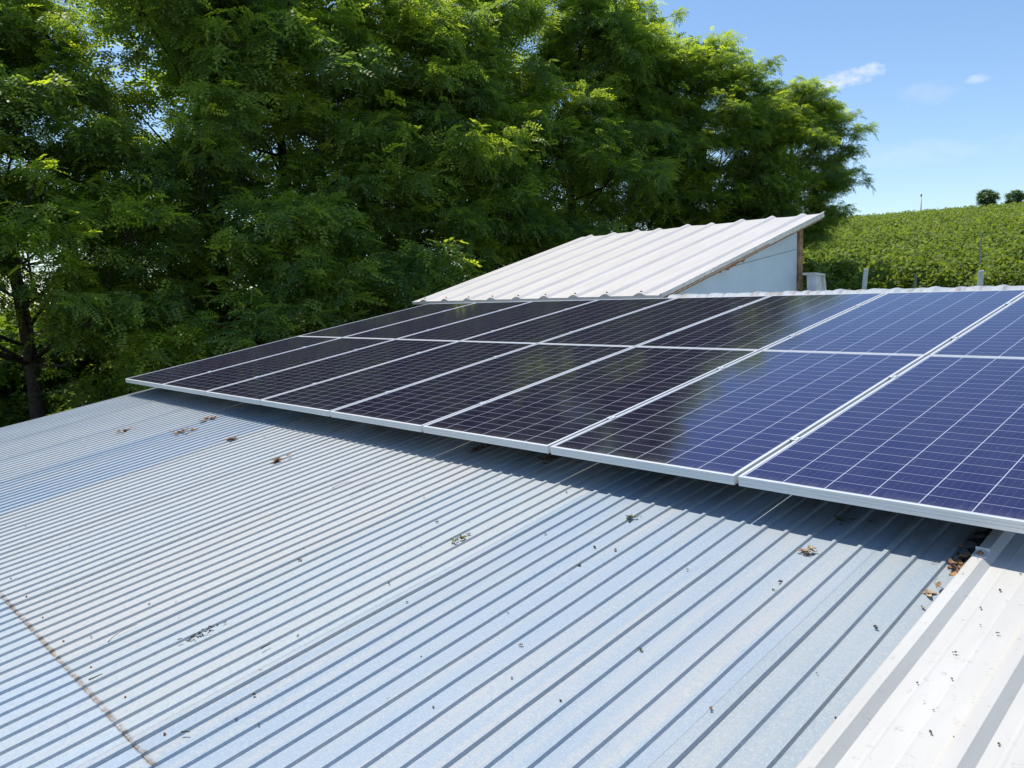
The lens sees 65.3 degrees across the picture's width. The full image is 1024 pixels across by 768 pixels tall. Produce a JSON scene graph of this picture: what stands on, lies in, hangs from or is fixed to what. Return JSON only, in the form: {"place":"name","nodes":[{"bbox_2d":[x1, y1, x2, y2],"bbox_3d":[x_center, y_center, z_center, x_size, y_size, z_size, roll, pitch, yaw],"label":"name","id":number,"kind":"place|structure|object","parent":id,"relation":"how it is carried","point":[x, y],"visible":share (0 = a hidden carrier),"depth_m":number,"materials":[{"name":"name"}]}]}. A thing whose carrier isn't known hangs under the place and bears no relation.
{"place":"outdoors","nodes":[
{"label":"outdoors","id":0,"kind":"place"},
{"bbox_2d":[1,0,1023,312],"label":"sky","id":1,"kind":"structure","parent":0,"point":[943,80],"materials":[{"name":"blue"}]},
{"bbox_3d":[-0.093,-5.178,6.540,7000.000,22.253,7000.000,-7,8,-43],"label":"ground","id":2,"kind":"structure","parent":0,"visible":0},
{"bbox_2d":[0,335,58,404],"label":"bush","id":3,"kind":"object","parent":2,"relation":"on","point":[19,365],"visible":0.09,"depth_m":17.48,"materials":[{"name":"green plant"}]},
{"bbox_2d":[0,48,108,289],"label":"locust tree","id":4,"kind":"object","parent":2,"relation":"on","point":[3,66],"visible":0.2,"depth_m":14.41,"materials":[{"name":"green plant"}]},
{"bbox_2d":[0,347,125,427],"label":"bush","id":5,"kind":"object","parent":2,"relation":"on","point":[19,410],"visible":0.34,"depth_m":17.00,"materials":[{"name":"green plant"}]},
{"bbox_2d":[0,294,138,412],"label":"bush","id":6,"kind":"object","parent":2,"relation":"on","point":[10,330],"visible":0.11,"depth_m":18.82,"materials":[{"name":"green plant"}]},
{"bbox_2d":[2,337,137,417],"bbox_3d":[-10.113,0.464,19.425,5.331,3.187,5.402,-1,6,3],"label":"bush","id":7,"kind":"object","parent":2,"relation":"on","point":[62,407],"visible":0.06,"depth_m":18.87,"materials":[{"name":"green plant"}]},
{"bbox_2d":[0,0,213,419],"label":"locust tree","id":8,"kind":"object","parent":2,"relation":"on","point":[28,45],"visible":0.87,"depth_m":13.78,"materials":[{"name":"green plant"}]},
{"bbox_2d":[0,0,447,414],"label":"locust tree","id":9,"kind":"object","parent":2,"relation":"on","point":[215,47],"visible":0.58,"depth_m":14.77,"materials":[{"name":"green plant"}]},
{"bbox_2d":[77,0,485,385],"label":"locust tree","id":10,"kind":"object","parent":2,"relation":"on","point":[429,266],"visible":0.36,"depth_m":16.23,"materials":[{"name":"green plant"}]},
{"bbox_2d":[211,0,574,356],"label":"locust tree","id":11,"kind":"object","parent":2,"relation":"on","point":[438,77],"visible":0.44,"depth_m":18.16,"materials":[{"name":"green plant"}]},
{"bbox_2d":[340,0,638,307],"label":"locust tree","id":12,"kind":"object","parent":2,"relation":"on","point":[499,57],"visible":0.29,"depth_m":19.98,"materials":[{"name":"green plant"}]},
{"bbox_2d":[0,284,1023,767],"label":"metal roof building","id":13,"kind":"structure","parent":2,"relation":"on","point":[370,598],"depth_m":2.94,"materials":[{"name":"grey metal"}]},
{"bbox_2d":[169,427,198,433],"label":"leaf litter","id":14,"kind":"object","parent":13,"relation":"on","point":[181,431],"visible":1,"depth_m":6.42,"materials":[{"name":"brown plant"}]},
{"bbox_2d":[177,620,226,640],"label":"leaf litter","id":15,"kind":"object","parent":13,"relation":"on","point":[199,633],"visible":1,"depth_m":3.00,"materials":[{"name":"plant"}]},
{"bbox_2d":[200,415,216,421],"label":"leaf litter","id":16,"kind":"object","parent":13,"relation":"on","point":[211,417],"visible":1,"depth_m":6.73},
{"bbox_2d":[271,453,290,462],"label":"leaf litter","id":17,"kind":"object","parent":13,"relation":"on","point":[278,459],"visible":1,"depth_m":5.15,"materials":[{"name":"brown plant"}]},
{"bbox_2d":[450,533,470,543],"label":"leaf litter","id":18,"kind":"object","parent":13,"relation":"on","point":[461,537],"visible":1,"depth_m":3.49,"materials":[{"name":"plant"}]},
{"bbox_2d":[469,444,490,452],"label":"leaf litter","id":19,"kind":"object","parent":13,"relation":"on","point":[478,447],"visible":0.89,"depth_m":4.75,"materials":[{"name":"brown plant"}]},
{"bbox_2d":[538,453,557,463],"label":"leaf litter","id":20,"kind":"object","parent":13,"relation":"on","point":[546,457],"visible":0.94,"depth_m":4.37,"materials":[{"name":"brown plant"}]},
{"bbox_2d":[625,514,640,521],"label":"leaf litter","id":21,"kind":"object","parent":13,"relation":"on","point":[628,517],"visible":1,"depth_m":3.44,"materials":[{"name":"brown plant"}]},
{"bbox_2d":[796,545,821,555],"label":"leaf litter","id":22,"kind":"object","parent":13,"relation":"on","point":[806,551],"visible":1,"depth_m":2.90,"materials":[{"name":"brown plant"}]},
{"bbox_2d":[834,515,855,521],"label":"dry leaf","id":23,"kind":"object","parent":13,"relation":"on","point":[841,518],"visible":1,"depth_m":3.12,"materials":[{"name":"brown plant"}]},
{"bbox_2d":[922,588,936,596],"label":"dry leaf","id":24,"kind":"object","parent":13,"relation":"on","point":[928,592],"visible":1,"depth_m":2.53,"materials":[{"name":"brown plant"}]},
{"bbox_2d":[931,545,970,586],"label":"leaf litter","id":25,"kind":"object","parent":13,"relation":"on","point":[958,562],"visible":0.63,"depth_m":2.65,"materials":[{"name":"brown plant"}]},
{"bbox_3d":[-0.868,0.160,5.903,0.090,0.133,8.520,-20,17,-41],"label":"mounting rail","id":26,"kind":"object","parent":13,"relation":"on","visible":0},
{"bbox_2d":[125,336,341,387],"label":"solar panel","id":27,"kind":"object","parent":26,"relation":"on","point":[157,379],"visible":0.89,"depth_m":8.80,"materials":[{"name":"glass"}]},
{"bbox_2d":[162,337,394,395],"bbox_3d":[-2.330,-0.219,8.142,2.095,0.049,1.067,-20,17,-41],"label":"solar panel","id":28,"kind":"object","parent":26,"relation":"on","point":[201,384],"visible":0.9,"depth_m":8.02,"materials":[{"name":"glass"}]},
{"bbox_2d":[206,339,457,404],"bbox_3d":[-1.603,-0.157,7.376,2.095,0.049,1.067,-20,17,-41],"label":"solar panel","id":29,"kind":"object","parent":26,"relation":"on","point":[255,390],"visible":0.89,"depth_m":7.25,"materials":[{"name":"glass"}]},
{"bbox_2d":[260,341,536,416],"bbox_3d":[-0.877,-0.095,6.609,2.095,0.049,1.067,-20,17,-41],"label":"solar panel","id":30,"kind":"object","parent":26,"relation":"on","point":[324,398],"visible":0.88,"depth_m":6.46,"materials":[{"name":"glass"}]},
{"bbox_2d":[330,343,633,431],"bbox_3d":[-0.150,-0.033,5.843,2.095,0.049,1.067,-20,17,-41],"label":"solar panel","id":31,"kind":"object","parent":26,"relation":"on","point":[416,406],"visible":0.91,"depth_m":5.68,"materials":[{"name":"glass"}]},
{"bbox_2d":[422,346,758,453],"bbox_3d":[0.577,0.028,5.077,2.095,0.049,1.067,-20,17,-41],"label":"solar panel","id":32,"kind":"object","parent":26,"relation":"on","point":[543,416],"visible":0.91,"depth_m":4.89,"materials":[{"name":"glass"}]},
{"bbox_2d":[550,350,924,484],"bbox_3d":[1.304,0.090,4.311,2.095,0.049,1.067,-20,17,-41],"label":"solar panel","id":33,"kind":"object","parent":26,"relation":"on","point":[730,423],"visible":0.84,"depth_m":4.10,"materials":[{"name":"glass"}]},
{"bbox_2d":[738,355,1023,533],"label":"solar panel","id":34,"kind":"object","parent":26,"relation":"on","point":[936,437],"visible":1,"depth_m":3.26,"materials":[{"name":"glass"}]},
{"bbox_3d":[1.367,-0.653,7.957,0.090,0.133,8.520,-20,17,-41],"label":"mounting rail","id":35,"kind":"object","parent":13,"relation":"on","visible":0},
{"bbox_2d":[300,303,472,336],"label":"solar panel","id":36,"kind":"object","parent":35,"relation":"on","point":[353,328],"visible":0.72,"depth_m":10.22,"materials":[{"name":"glass"}]},
{"bbox_2d":[343,301,532,338],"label":"solar panel","id":37,"kind":"object","parent":35,"relation":"on","point":[425,323],"visible":0.72,"depth_m":9.45,"materials":[{"name":"glass"}]},
{"bbox_2d":[398,300,595,340],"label":"solar panel","id":38,"kind":"object","parent":35,"relation":"on","point":[482,324],"visible":0.71,"depth_m":8.67,"materials":[{"name":"glass"}]},
{"bbox_2d":[462,298,675,343],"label":"solar panel","id":39,"kind":"object","parent":35,"relation":"on","point":[555,325],"visible":0.76,"depth_m":7.90,"materials":[{"name":"glass"}]},
{"bbox_2d":[539,296,768,346],"bbox_3d":[1.345,-0.577,7.217,2.095,0.048,1.067,-20,17,-41],"label":"solar panel","id":40,"kind":"object","parent":35,"relation":"on","point":[642,326],"visible":0.72,"depth_m":7.12,"materials":[{"name":"glass"}]},
{"bbox_2d":[638,293,884,350],"bbox_3d":[2.072,-0.516,6.451,2.095,0.048,1.067,-20,17,-41],"label":"solar panel","id":41,"kind":"object","parent":35,"relation":"on","point":[764,323],"visible":0.75,"depth_m":6.34,"materials":[{"name":"glass"}]},
{"bbox_2d":[763,290,1023,356],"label":"solar panel","id":42,"kind":"object","parent":35,"relation":"on","point":[926,324],"visible":0.77,"depth_m":5.55,"materials":[{"name":"glass"}]},
{"bbox_2d":[444,0,691,269],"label":"locust tree","id":43,"kind":"object","parent":2,"relation":"on","point":[592,19],"visible":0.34,"depth_m":21.59,"materials":[{"name":"green plant"}]},
{"bbox_2d":[412,211,824,304],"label":"shed","id":44,"kind":"structure","parent":2,"relation":"on","point":[750,256],"depth_m":10.95,"materials":[{"name":"metal"}]},
{"bbox_2d":[551,0,740,237],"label":"locust tree","id":45,"kind":"object","parent":2,"relation":"on","point":[676,149],"visible":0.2,"depth_m":23.48,"materials":[{"name":"green plant"}]},
{"bbox_2d":[594,26,804,228],"bbox_3d":[6.183,-6.203,25.304,6.771,9.132,6.912,4,8,42],"label":"locust tree","id":46,"kind":"object","parent":2,"relation":"on","point":[731,84],"visible":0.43,"depth_m":23.38,"materials":[{"name":"green plant"}]},
{"bbox_2d":[713,74,880,256],"bbox_3d":[8.614,-5.645,25.272,5.151,7.777,5.046,-3,6,-11],"label":"locust tree","id":47,"kind":"object","parent":2,"relation":"on","point":[823,117],"visible":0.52,"depth_m":23.95,"materials":[{"name":"green plant"}]},
{"bbox_2d":[803,272,826,290],"bbox_3d":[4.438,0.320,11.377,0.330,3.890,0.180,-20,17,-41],"label":"metal box","id":48,"kind":"object","parent":2,"relation":"on","point":[815,281],"visible":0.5,"depth_m":10.93,"materials":[{"name":"white metal"}]},
{"bbox_2d":[803,275,828,289],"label":"grapevine","id":49,"kind":"object","parent":2,"relation":"on","point":[804,283],"visible":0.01,"depth_m":22.55,"materials":[{"name":"green plant"}]},
{"bbox_2d":[803,252,838,288],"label":"grapevine","id":50,"kind":"object","parent":2,"relation":"on","point":[809,266],"visible":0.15,"depth_m":24.95,"materials":[{"name":"green plant"}]},
{"bbox_2d":[803,261,838,290],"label":"grapevine","id":51,"kind":"object","parent":2,"relation":"on","point":[823,269],"visible":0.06,"depth_m":22.61,"materials":[{"name":"green plant"}]},
{"bbox_2d":[803,251,888,289],"bbox_3d":[10.402,-2.944,24.776,2.553,2.403,1.806,1,6,25],"label":"grapevine","id":52,"kind":"object","parent":2,"relation":"on","point":[842,266],"visible":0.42,"depth_m":24.67,"materials":[{"name":"green plant"}]},
{"bbox_2d":[827,266,901,290],"bbox_3d":[9.943,-2.290,22.502,2.437,2.232,1.752,1,6,25],"label":"grapevine","id":53,"kind":"object","parent":2,"relation":"on","point":[858,286],"visible":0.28,"depth_m":22.41,"materials":[{"name":"green plant"}]},
{"bbox_2d":[862,268,868,289],"bbox_3d":[9.179,-1.742,20.980,0.292,2.550,0.120,2,7,28],"label":"trellis post","id":54,"kind":"object","parent":2,"relation":"on","point":[865,278],"visible":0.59,"depth_m":20.80,"materials":[{"name":"concrete"}]},
{"bbox_2d":[859,257,897,288],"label":"grapevine","id":55,"kind":"object","parent":2,"relation":"on","point":[880,263],"visible":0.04,"depth_m":24.18,"materials":[{"name":"green plant"}]},
{"bbox_2d":[867,253,932,289],"bbox_3d":[10.478,-2.351,22.073,2.516,2.438,1.896,1,6,25],"label":"grapevine","id":56,"kind":"object","parent":2,"relation":"on","point":[908,271],"visible":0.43,"depth_m":21.75,"materials":[{"name":"green plant"}]},
{"bbox_2d":[796,529,1023,767],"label":"white roof building","id":57,"kind":"structure","parent":2,"relation":"on","point":[888,717],"depth_m":2.04,"materials":[{"name":"white metal"}]},
{"bbox_2d":[957,528,992,561],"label":"leaf litter","id":58,"kind":"object","parent":57,"relation":"on","point":[971,550],"visible":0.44,"depth_m":2.77,"materials":[{"name":"brown plant"}]},
{"bbox_2d":[972,546,989,557],"bbox_3d":[1.545,0.554,2.632,0.044,0.016,0.042,-20,17,-41],"label":"roof bracket","id":59,"kind":"object","parent":57,"relation":"attached to","point":[982,552],"visible":1,"depth_m":2.63,"materials":[{"name":"metal"}]},
{"bbox_2d":[803,201,1023,289],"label":"vineyard","id":60,"kind":"object","parent":2,"relation":"on","point":[956,232],"visible":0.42,"depth_m":43.13,"materials":[{"name":"green plant"}]},
{"bbox_2d":[913,274,916,287],"bbox_3d":[10.730,-1.821,21.405,0.193,2.250,0.085,2,7,28],"label":"trellis post","id":61,"kind":"object","parent":2,"relation":"on","point":[915,281],"visible":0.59,"depth_m":21.25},
{"bbox_2d":[920,193,921,211],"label":"utility pole","id":62,"kind":"object","parent":2,"relation":"on","point":[921,202],"visible":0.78,"depth_m":162.10,"materials":[{"name":"concrete"}]},
{"bbox_2d":[888,240,963,287],"bbox_3d":[12.407,-3.016,24.044,2.437,2.581,1.752,1,6,25],"label":"grapevine","id":63,"kind":"object","parent":2,"relation":"on","point":[924,253],"visible":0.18,"depth_m":23.88,"materials":[{"name":"green plant"}]},
{"bbox_2d":[908,258,997,287],"bbox_3d":[11.754,-2.264,21.461,2.553,2.289,1.806,1,6,25],"label":"grapevine","id":64,"kind":"object","parent":2,"relation":"on","point":[939,278],"visible":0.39,"depth_m":21.34,"materials":[{"name":"green plant"}]},
{"bbox_2d":[929,250,993,287],"bbox_3d":[12.948,-2.821,23.641,2.516,2.198,1.896,1,6,25],"label":"grapevine","id":65,"kind":"object","parent":2,"relation":"on","point":[967,262],"visible":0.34,"depth_m":23.24,"materials":[{"name":"green plant"}]},
{"bbox_2d":[977,270,983,285],"bbox_3d":[11.534,-1.599,19.758,0.172,2.400,0.130,2,7,28],"label":"trellis post","id":66,"kind":"object","parent":2,"relation":"on","point":[980,277],"visible":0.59,"depth_m":19.59,"materials":[{"name":"concrete"}]},
{"bbox_2d":[980,234,981,268],"bbox_3d":[13.584,-2.855,23.192,0.038,2.950,0.038,2,7,28],"label":"trellis post","id":67,"kind":"object","parent":2,"relation":"on","point":[980,250],"visible":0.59,"depth_m":23.07,"materials":[{"name":"grey metal"}]},
{"bbox_2d":[964,258,1013,285],"bbox_3d":[12.593,-2.212,21.015,1.727,2.204,1.859,-4,7,-26],"label":"grapevine","id":68,"kind":"object","parent":2,"relation":"on","point":[991,275],"visible":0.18,"depth_m":20.98,"materials":[{"name":"green plant"}]},
{"bbox_2d":[975,188,1002,205],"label":"crest tree","id":69,"kind":"object","parent":2,"relation":"on","point":[988,196],"visible":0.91,"depth_m":132.96,"materials":[{"name":"green plant"}]},
{"bbox_2d":[960,247,1023,286],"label":"grapevine","id":70,"kind":"object","parent":2,"relation":"on","point":[1003,257],"visible":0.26,"depth_m":22.92,"materials":[{"name":"green plant"}]},
{"bbox_2d":[990,260,1023,285],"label":"grapevine","id":71,"kind":"object","parent":2,"relation":"on","point":[1014,279],"visible":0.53,"depth_m":20.90,"materials":[{"name":"green plant"}]},
{"bbox_2d":[1001,250,1023,284],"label":"grapevine","id":72,"kind":"object","parent":2,"relation":"on","point":[1020,251],"visible":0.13,"depth_m":22.98,"materials":[{"name":"green plant"}]},
{"bbox_2d":[1004,189,1023,204],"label":"crest tree","id":73,"kind":"object","parent":2,"relation":"on","point":[1017,195],"visible":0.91,"depth_m":139.41,"materials":[{"name":"green plant"}]},
{"bbox_3d":[0.584,-0.368,7.238,0.090,0.133,8.520,-20,17,-41],"label":"mounting rail","id":74,"kind":"object","parent":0,"visible":0},
{"bbox_2d":[930,295,1023,357],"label":"solar panel","id":75,"kind":"object","parent":74,"relation":"on","point":[999,333],"visible":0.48,"depth_m":4.79,"materials":[{"name":"glass"}]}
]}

